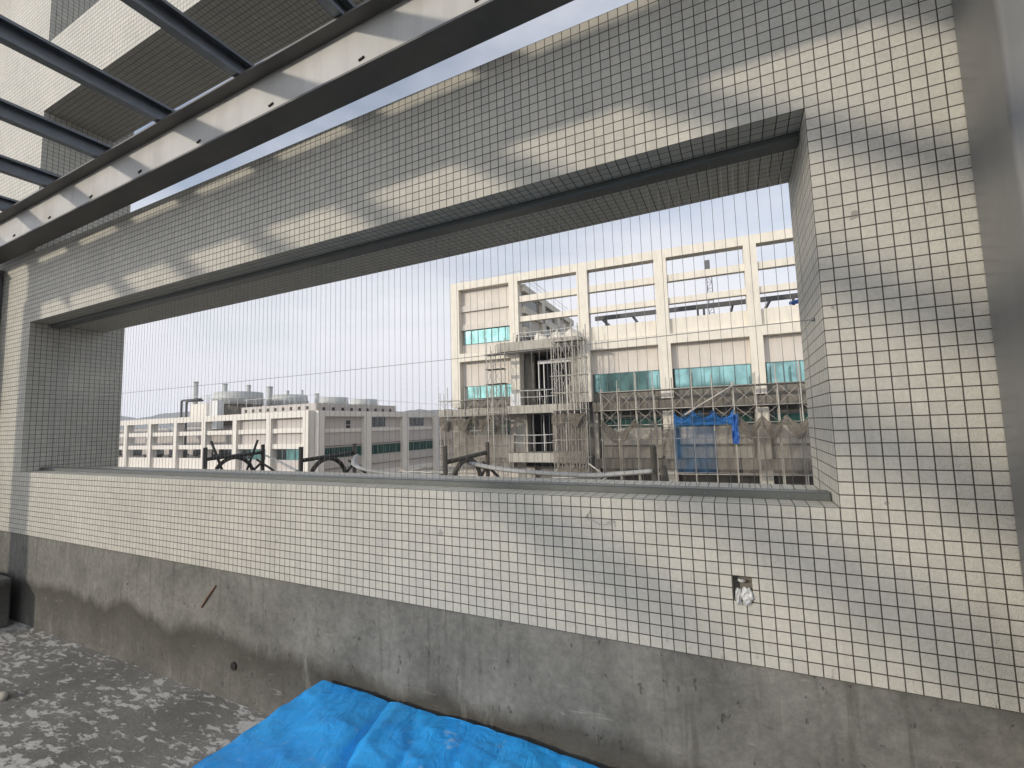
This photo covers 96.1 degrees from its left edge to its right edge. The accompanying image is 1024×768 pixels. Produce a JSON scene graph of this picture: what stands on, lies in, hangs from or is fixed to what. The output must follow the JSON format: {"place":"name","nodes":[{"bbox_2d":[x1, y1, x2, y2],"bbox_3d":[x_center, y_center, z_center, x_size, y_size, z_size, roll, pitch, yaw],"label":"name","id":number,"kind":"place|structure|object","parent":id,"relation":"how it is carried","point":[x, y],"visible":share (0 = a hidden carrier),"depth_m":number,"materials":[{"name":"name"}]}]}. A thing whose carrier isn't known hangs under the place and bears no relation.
{"place":"outdoors","nodes":[
{"label":"outdoors","id":0,"kind":"place"},
{"bbox_2d":[0,619,268,767],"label":"terrace floor","id":1,"kind":"structure","parent":0,"point":[67,704],"depth_m":3.17,"materials":[{"name":"grey concrete"}]},
{"bbox_2d":[0,270,4,315],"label":"steel post","id":2,"kind":"object","parent":1,"relation":"on","point":[1,278],"visible":1,"depth_m":5.51,"materials":[{"name":"grey metal"}]},
{"bbox_2d":[0,0,573,263],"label":"steel beam","id":3,"kind":"structure","parent":2,"relation":"on","point":[363,49],"depth_m":3.25,"materials":[{"name":"metal"}]},
{"bbox_2d":[0,195,18,210],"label":"purlin","id":4,"kind":"object","parent":3,"relation":"on","point":[6,202],"depth_m":5.09,"materials":[{"name":"metal"}]},
{"bbox_2d":[0,154,61,186],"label":"purlin","id":5,"kind":"object","parent":3,"relation":"on","point":[9,166],"depth_m":4.50,"materials":[{"name":"metal"}]},
{"bbox_2d":[0,98,112,157],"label":"purlin","id":6,"kind":"object","parent":3,"relation":"on","point":[13,114],"depth_m":3.91,"materials":[{"name":"metal"}]},
{"bbox_2d":[0,14,175,121],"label":"purlin","id":7,"kind":"object","parent":3,"relation":"on","point":[22,40],"depth_m":3.30,"materials":[{"name":"metal"}]},
{"bbox_2d":[120,0,253,76],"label":"purlin","id":8,"kind":"object","parent":3,"relation":"on","point":[173,21],"depth_m":3.05,"materials":[{"name":"metal"}]},
{"bbox_2d":[317,0,355,17],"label":"purlin","id":9,"kind":"object","parent":3,"relation":"on","point":[335,8],"depth_m":2.86,"materials":[{"name":"metal"}]},
{"bbox_2d":[0,691,9,700],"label":"rubble","id":10,"kind":"object","parent":1,"relation":"on","point":[4,695],"visible":1,"depth_m":3.38,"materials":[{"name":"concrete"}]},
{"bbox_2d":[0,575,11,627],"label":"concrete block","id":11,"kind":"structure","parent":1,"relation":"on","point":[5,589],"depth_m":4.68,"materials":[{"name":"grey concrete"}]},
{"bbox_2d":[192,680,598,767],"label":"tarpaulin","id":12,"kind":"object","parent":1,"relation":"on","point":[324,724],"visible":1,"depth_m":2.26,"materials":[{"name":"blue plastic"}]},
{"bbox_2d":[0,0,1023,767],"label":"tiled wall","id":13,"kind":"structure","parent":1,"relation":"on","point":[870,614],"depth_m":2.31,"materials":[{"name":"tile"}]},
{"bbox_2d":[202,440,274,470],"bbox_3d":[-3.242,1.260,5.574,0.101,1.175,1.000,-4,-6,29],"label":"steel bracket","id":14,"kind":"object","parent":13,"relation":"on","point":[228,458],"visible":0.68,"depth_m":5.55,"materials":[{"name":"black metal"}]},
{"bbox_2d":[264,455,297,470],"bbox_3d":[-2.631,0.902,5.298,0.108,0.133,1.372,3,-7,-40],"label":"hose","id":15,"kind":"object","parent":14,"relation":"attached to","point":[284,464],"visible":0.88,"depth_m":5.46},
{"bbox_2d":[298,443,365,472],"bbox_3d":[-1.849,1.198,4.897,0.101,1.100,1.000,-4,-6,29],"label":"steel bracket","id":16,"kind":"object","parent":13,"relation":"on","point":[301,459],"visible":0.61,"depth_m":4.80,"materials":[{"name":"black metal"}]},
{"bbox_2d":[40,131,830,500],"bbox_3d":[-1.956,-0.090,3.646,7.348,1.648,0.109,-4,-6,26],"label":"wire grille","id":17,"kind":"object","parent":13,"relation":"attached to","point":[758,149],"visible":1,"depth_m":2.81,"materials":[{"name":"grey metal"}]},
{"bbox_2d":[443,442,499,476],"bbox_3d":[-0.321,1.089,4.158,0.101,1.100,1.000,-4,-6,29],"label":"steel bracket","id":18,"kind":"object","parent":13,"relation":"on","point":[447,461],"visible":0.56,"depth_m":4.06,"materials":[{"name":"black metal"}]},
{"bbox_2d":[351,454,442,474],"bbox_3d":[-1.269,0.769,4.349,0.362,0.141,1.770,3,-7,-41],"label":"hose","id":19,"kind":"object","parent":18,"relation":"hanging from","point":[354,461],"visible":0.69,"depth_m":4.11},
{"bbox_2d":[650,446,668,480],"bbox_3d":[1.052,0.963,3.118,0.138,1.090,0.294,-4,-6,26],"label":"steel bracket","id":20,"kind":"object","parent":13,"relation":"on","point":[653,451],"visible":0.21,"depth_m":3.06,"materials":[{"name":"black metal"}]},
{"bbox_2d":[466,461,652,477],"bbox_3d":[0.222,0.656,3.501,1.696,0.075,0.240,-6,-6,38],"label":"hose","id":21,"kind":"object","parent":20,"relation":"attached to","point":[571,474],"visible":0.94,"depth_m":3.31,"materials":[{"name":"white plastic"}]},
{"bbox_2d":[952,0,1023,588],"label":"steel post","id":22,"kind":"object","parent":1,"relation":"on","point":[990,40],"visible":1,"depth_m":1.52,"materials":[{"name":"grey metal"}]},
{"bbox_2d":[120,409,452,429],"bbox_3d":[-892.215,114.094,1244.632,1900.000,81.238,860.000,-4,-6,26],"label":"hills","id":23,"kind":"structure","parent":0,"point":[161,416],"depth_m":1208.59,"materials":[{"name":"grey"}]},
{"bbox_2d":[118,394,458,475],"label":"plant building","id":24,"kind":"structure","parent":0,"point":[414,437],"depth_m":53.83,"materials":[{"name":"white concrete"}]},
{"bbox_2d":[133,450,141,454],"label":"inner window","id":25,"kind":"structure","parent":24,"relation":"in","point":[139,452],"depth_m":68.61,"materials":[{"name":"grey glass"}]},
{"bbox_2d":[157,449,163,455],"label":"inner window","id":26,"kind":"structure","parent":24,"relation":"in","point":[159,451],"depth_m":66.07,"materials":[{"name":"grey glass"}]},
{"bbox_2d":[180,398,203,457],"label":"roof pipe","id":27,"kind":"object","parent":24,"relation":"on","point":[186,414],"visible":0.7,"depth_m":59.72,"materials":[{"name":"metal"}]},
{"bbox_2d":[193,381,198,403],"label":"exhaust stack","id":28,"kind":"object","parent":24,"relation":"on","point":[196,384],"visible":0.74,"depth_m":62.09,"materials":[{"name":"silver metal"}]},
{"bbox_2d":[182,394,223,428],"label":"plant room","id":29,"kind":"object","parent":24,"relation":"on","point":[195,410],"visible":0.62,"depth_m":57.38,"materials":[{"name":"white paint"}]},
{"bbox_2d":[193,449,212,455],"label":"inner window","id":30,"kind":"structure","parent":24,"relation":"in","point":[196,452],"depth_m":62.25,"materials":[{"name":"grey glass"}]},
{"bbox_2d":[219,449,231,455],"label":"inner window","id":31,"kind":"structure","parent":24,"relation":"in","point":[227,451],"depth_m":59.58,"materials":[{"name":"grey glass"}]},
{"bbox_2d":[212,391,264,425],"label":"cooling tower","id":32,"kind":"structure","parent":24,"relation":"on","point":[240,403],"depth_m":59.78,"materials":[{"name":"metal"}]},
{"bbox_2d":[242,449,265,459],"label":"window","id":33,"kind":"structure","parent":24,"relation":"in","point":[255,457],"depth_m":50.69,"materials":[{"name":"teal glass"}]},
{"bbox_2d":[277,449,298,459],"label":"window","id":34,"kind":"structure","parent":24,"relation":"in","point":[281,453],"depth_m":48.23,"materials":[{"name":"teal glass"}]},
{"bbox_2d":[271,394,308,405],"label":"cooling tower","id":35,"kind":"structure","parent":24,"relation":"on","point":[289,399],"depth_m":66.67,"materials":[{"name":"metal"}]},
{"bbox_2d":[266,386,272,405],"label":"exhaust stack","id":36,"kind":"object","parent":35,"relation":"on","point":[269,391],"visible":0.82,"depth_m":66.77,"materials":[{"name":"silver metal"}]},
{"bbox_2d":[314,393,318,402],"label":"exhaust stack","id":37,"kind":"object","parent":24,"relation":"on","point":[316,398],"visible":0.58,"depth_m":71.66,"materials":[{"name":"silver metal"}]},
{"bbox_2d":[319,397,347,403],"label":"cooling tower","id":38,"kind":"structure","parent":24,"relation":"on","point":[339,400],"depth_m":74.78,"materials":[{"name":"metal"}]},
{"bbox_2d":[325,446,361,457],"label":"window","id":39,"kind":"structure","parent":24,"relation":"in","point":[359,448],"depth_m":50.08,"materials":[{"name":"green glass"}]},
{"bbox_2d":[350,399,377,404],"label":"cooling tower","id":40,"kind":"structure","parent":24,"relation":"on","point":[363,402],"depth_m":82.00,"materials":[{"name":"metal"}]},
{"bbox_2d":[371,417,384,426],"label":"window","id":41,"kind":"structure","parent":24,"relation":"in","point":[376,421],"depth_m":55.38,"materials":[{"name":"grey glass"}]},
{"bbox_2d":[372,443,399,453],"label":"window","id":42,"kind":"structure","parent":24,"relation":"in","point":[376,449],"depth_m":56.10,"materials":[{"name":"green glass"}]},
{"bbox_2d":[410,417,423,425],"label":"window","id":43,"kind":"structure","parent":24,"relation":"in","point":[414,421],"depth_m":61.94,"materials":[{"name":"grey glass"}]},
{"bbox_2d":[409,441,432,450],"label":"window","id":44,"kind":"structure","parent":24,"relation":"in","point":[419,445],"depth_m":62.41,"materials":[{"name":"green glass"}]},
{"bbox_2d":[440,441,453,447],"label":"window","id":45,"kind":"structure","parent":24,"relation":"in","point":[446,442],"depth_m":68.02,"materials":[{"name":"green glass"}]},
{"bbox_2d":[121,0,798,417],"label":"sky","id":46,"kind":"structure","parent":0,"point":[402,384],"materials":[{"name":"white"}]},
{"bbox_3d":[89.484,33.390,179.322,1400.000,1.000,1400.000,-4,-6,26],"label":"ground","id":47,"kind":"structure","parent":0,"visible":0},
{"bbox_2d":[439,228,813,484],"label":"office block","id":48,"kind":"structure","parent":47,"relation":"on","point":[478,293],"depth_m":32.82,"materials":[{"name":"beige concrete"}]},
{"bbox_2d":[439,384,508,476],"bbox_3d":[-2.991,5.909,36.012,5.820,11.500,0.693,-4,-6,23],"label":"scaffold","id":49,"kind":"object","parent":48,"relation":"attached to","point":[477,415],"visible":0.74,"depth_m":36.17,"materials":[{"name":"grey metal"}]},
{"bbox_2d":[399,467,476,473],"bbox_3d":[-5.704,7.121,35.726,7.103,1.278,1.260,-4,-6,23],"label":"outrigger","id":50,"kind":"object","parent":49,"relation":"attached to","point":[423,472],"visible":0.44,"depth_m":36.01,"materials":[{"name":"metal"}]},
{"bbox_2d":[439,417,474,463],"bbox_3d":[-4.343,4.438,36.225,3.128,3.697,0.470,-4,-6,23],"label":"safety net","id":51,"kind":"object","parent":49,"relation":"attached to","point":[454,438],"visible":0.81,"depth_m":36.30,"materials":[{"name":"grey fabric"}]},
{"bbox_2d":[473,415,503,460],"bbox_3d":[-1.752,4.202,35.137,2.564,3.606,0.497,-4,-6,23],"label":"safety net","id":52,"kind":"object","parent":49,"relation":"attached to","point":[481,436],"visible":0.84,"depth_m":35.34,"materials":[{"name":"grey fabric"}]},
{"bbox_2d":[464,326,509,344],"bbox_3d":[-1.972,-4.000,37.998,4.399,1.208,0.090,-4,-6,23],"label":"window","id":53,"kind":"structure","parent":48,"relation":"in","point":[478,336],"depth_m":38.05,"materials":[{"name":"teal glass"}]},
{"bbox_2d":[467,384,510,398],"bbox_3d":[-1.773,0.625,37.557,4.249,1.068,0.090,-4,-6,23],"label":"window","id":54,"kind":"structure","parent":48,"relation":"in","point":[482,390],"depth_m":37.75,"materials":[{"name":"teal glass"}]},
{"bbox_2d":[471,420,508,434],"bbox_3d":[-1.800,3.556,37.429,3.444,1.130,0.090,-4,-6,23],"label":"window","id":55,"kind":"structure","parent":48,"relation":"in","point":[504,427],"depth_m":36.96,"materials":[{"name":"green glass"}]},
{"bbox_2d":[485,338,507,476],"bbox_3d":[-1.075,3.940,34.698,1.600,15.080,0.793,-4,-6,23],"label":"scaffold","id":56,"kind":"object","parent":48,"relation":"attached to","point":[492,383],"visible":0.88,"depth_m":34.89,"materials":[{"name":"grey metal"}]},
{"bbox_2d":[510,394,521,405],"bbox_3d":[0.328,1.219,35.257,0.840,0.920,0.400,-4,-6,23],"label":"white board","id":57,"kind":"object","parent":48,"relation":"on","point":[513,399],"visible":0.86,"depth_m":35.10,"materials":[{"name":"paint"}]},
{"bbox_2d":[522,315,529,328],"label":"side window","id":58,"kind":"structure","parent":48,"relation":"in","point":[527,324],"depth_m":38.09,"materials":[{"name":"grey glass"}]},
{"bbox_2d":[522,294,538,313],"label":"side window","id":59,"kind":"structure","parent":48,"relation":"in","point":[532,305],"depth_m":39.70,"materials":[{"name":"grey glass"}]},
{"bbox_2d":[517,388,545,404],"bbox_3d":[1.440,1.013,34.936,2.400,1.229,0.552,-4,-6,23],"label":"trestle","id":60,"kind":"object","parent":48,"relation":"on","point":[534,395],"visible":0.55,"depth_m":34.68,"materials":[{"name":"grey metal"}]},
{"bbox_2d":[513,434,554,452],"bbox_3d":[1.701,4.392,33.994,3.448,1.400,0.049,-4,-6,23],"label":"guard rail","id":61,"kind":"object","parent":48,"relation":"on","point":[534,437],"visible":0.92,"depth_m":34.12,"materials":[{"name":"grey metal"}]},
{"bbox_2d":[518,388,556,404],"bbox_3d":[1.881,0.964,34.182,3.048,1.150,0.049,-4,-6,23],"label":"guard rail","id":62,"kind":"object","parent":48,"relation":"on","point":[537,394],"visible":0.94,"depth_m":34.17,"materials":[{"name":"grey metal"}]},
{"bbox_2d":[531,332,547,339],"bbox_3d":[2.122,-3.658,35.304,1.735,0.818,0.945,-4,-6,23],"label":"sack heap","id":63,"kind":"object","parent":48,"relation":"on","point":[541,336],"visible":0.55,"depth_m":35.05,"materials":[{"name":"white fabric"}]},
{"bbox_2d":[513,326,578,341],"bbox_3d":[2.442,-3.697,34.304,5.148,0.702,0.049,-4,-6,23],"label":"guard rail","id":64,"kind":"object","parent":48,"relation":"on","point":[525,336],"visible":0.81,"depth_m":34.32,"materials":[{"name":"grey metal"}]},
{"bbox_2d":[535,354,571,403],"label":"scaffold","id":65,"kind":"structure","parent":48,"relation":"in","point":[548,380],"depth_m":38.31,"materials":[{"name":"grey metal"}]},
{"bbox_2d":[548,330,562,337],"bbox_3d":[3.342,-3.702,34.914,1.810,0.770,0.880,-4,-6,23],"label":"sack heap","id":66,"kind":"object","parent":48,"relation":"on","point":[555,335],"visible":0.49,"depth_m":34.66,"materials":[{"name":"white fabric"}]},
{"bbox_2d":[535,415,585,462],"bbox_3d":[4.206,4.438,37.557,4.740,3.900,0.060,-4,-6,23],"label":"dark doorway","id":67,"kind":"structure","parent":48,"relation":"in","point":[538,418],"depth_m":37.96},
{"bbox_2d":[550,323,591,478],"bbox_3d":[4.190,3.419,32.373,2.651,15.410,0.743,-4,-6,23],"label":"scaffold","id":68,"kind":"object","parent":48,"relation":"attached to","point":[583,456],"visible":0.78,"depth_m":32.44,"materials":[{"name":"grey metal"}]},
{"bbox_2d":[556,464,579,472],"bbox_3d":[4.138,5.997,31.763,2.265,0.909,0.268,-4,-6,28],"label":"safety net","id":69,"kind":"object","parent":68,"relation":"attached to","point":[572,468],"visible":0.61,"depth_m":31.89,"materials":[{"name":"beige fabric"}]},
{"bbox_2d":[552,412,585,463],"bbox_3d":[3.973,3.753,31.933,2.514,3.561,0.400,-4,-6,28],"label":"safety net","id":70,"kind":"object","parent":68,"relation":"attached to","point":[561,459],"visible":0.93,"depth_m":32.10,"materials":[{"name":"grey fabric"}]},
{"bbox_2d":[552,463,606,479],"bbox_3d":[4.613,6.255,31.583,3.864,1.681,0.189,-4,-6,23],"label":"outrigger","id":71,"kind":"object","parent":68,"relation":"attached to","point":[573,477],"visible":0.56,"depth_m":31.30,"materials":[{"name":"white metal"}]},
{"bbox_2d":[561,328,582,337],"bbox_3d":[4.363,-3.796,34.230,1.838,0.779,0.955,-4,-6,23],"label":"sack heap","id":72,"kind":"object","parent":48,"relation":"on","point":[574,333],"visible":0.59,"depth_m":34.04,"materials":[{"name":"white fabric"}]},
{"bbox_2d":[594,370,660,392],"bbox_3d":[8.318,-0.175,33.345,4.730,1.388,0.090,-4,-6,23],"label":"window","id":73,"kind":"structure","parent":48,"relation":"in","point":[607,381],"depth_m":33.36,"materials":[{"name":"teal glass"}]},
{"bbox_2d":[604,417,660,427],"bbox_3d":[8.603,2.801,33.082,4.044,0.720,0.090,-4,-6,23],"label":"window","id":74,"kind":"structure","parent":48,"relation":"in","point":[625,421],"depth_m":33.15,"materials":[{"name":"green glass"}]},
{"bbox_2d":[595,293,797,325],"bbox_3d":[18.198,-4.627,35.377,22.400,2.500,6.100,-4,-6,23],"label":"roof steelwork","id":75,"kind":"object","parent":48,"relation":"on","point":[634,315],"visible":0.26,"depth_m":34.11,"materials":[{"name":"metal"}]},
{"bbox_2d":[789,299,797,304],"bbox_3d":[19.484,-5.569,30.823,1.617,0.319,0.296,-4,-6,23],"label":"rolled sheet","id":76,"kind":"object","parent":75,"relation":"on","point":[794,302],"visible":0.41,"depth_m":30.93,"materials":[{"name":"blue plastic"}]},
{"bbox_2d":[599,360,812,484],"bbox_3d":[13.097,4.744,29.368,14.730,11.740,0.743,-4,-6,23],"label":"scaffold","id":77,"kind":"object","parent":48,"relation":"attached to","point":[733,405],"visible":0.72,"depth_m":29.49,"materials":[{"name":"grey metal"}]},
{"bbox_2d":[601,418,636,471],"bbox_3d":[7.319,4.183,31.350,2.462,3.668,0.420,-4,-6,23],"label":"safety net","id":78,"kind":"object","parent":77,"relation":"attached to","point":[608,447],"visible":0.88,"depth_m":31.62,"materials":[{"name":"grey fabric"}]},
{"bbox_2d":[642,419,655,455],"bbox_3d":[9.033,4.098,30.663,1.253,3.617,0.298,-4,-6,23],"label":"safety net","id":79,"kind":"object","parent":77,"relation":"attached to","point":[645,448],"visible":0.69,"depth_m":30.59,"materials":[{"name":"grey fabric"}]},
{"bbox_2d":[655,425,673,455],"bbox_3d":[10.024,3.632,30.238,1.141,2.218,0.308,-4,-6,23],"label":"brown cloth","id":80,"kind":"object","parent":77,"relation":"hanging from","point":[666,447],"visible":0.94,"depth_m":30.21,"materials":[{"name":"fabric"}]},
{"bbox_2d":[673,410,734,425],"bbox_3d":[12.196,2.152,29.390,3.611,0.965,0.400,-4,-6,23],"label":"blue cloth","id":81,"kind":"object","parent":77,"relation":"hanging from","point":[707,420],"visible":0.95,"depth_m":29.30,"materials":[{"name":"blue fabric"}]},
{"bbox_2d":[731,413,739,443],"bbox_3d":[13.852,2.752,28.523,0.465,1.926,0.354,-4,-6,23],"label":"blue cloth","id":82,"kind":"object","parent":81,"relation":"hanging from","point":[735,434],"visible":0.92,"depth_m":28.53,"materials":[{"name":"blue fabric"}]},
{"bbox_2d":[684,385,733,415],"bbox_3d":[12.500,1.041,29.254,3.011,1.865,0.136,-4,-5,21],"label":"diagonal prop","id":83,"kind":"object","parent":77,"relation":"on","point":[691,410],"visible":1,"depth_m":29.25,"materials":[{"name":"grey metal"}]},
{"bbox_2d":[739,415,812,474],"bbox_3d":[15.931,3.656,27.686,3.924,3.591,0.407,-4,-6,24],"label":"safety net","id":84,"kind":"object","parent":77,"relation":"attached to","point":[795,428],"visible":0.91,"depth_m":27.41,"materials":[{"name":"grey fabric"}]},
{"bbox_2d":[674,363,751,387],"bbox_3d":[13.543,-0.517,31.159,4.780,1.388,0.090,-4,-6,23],"label":"window","id":85,"kind":"structure","parent":48,"relation":"in","point":[740,376],"depth_m":31.10,"materials":[{"name":"teal glass"}]},
{"bbox_2d":[678,414,751,426],"bbox_3d":[13.621,2.472,30.982,4.544,0.720,0.090,-4,-6,23],"label":"window","id":86,"kind":"structure","parent":48,"relation":"in","point":[746,418],"depth_m":30.75,"materials":[{"name":"green glass"}]},
{"bbox_2d":[766,360,804,382],"bbox_3d":[18.725,-0.856,28.989,4.750,1.388,0.091,-4,-6,23],"label":"window","id":87,"kind":"structure","parent":48,"relation":"in","point":[789,368],"depth_m":29.50,"materials":[{"name":"teal glass"}]},
{"bbox_2d":[772,412,807,424],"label":"window","id":88,"kind":"structure","parent":48,"relation":"in","point":[794,416],"depth_m":29.23,"materials":[{"name":"green glass"}]},
{"bbox_2d":[704,260,714,313],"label":"tower crane","id":89,"kind":"object","parent":47,"relation":"on","point":[707,264],"visible":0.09,"depth_m":139.47,"materials":[{"name":"metal"}]}
]}

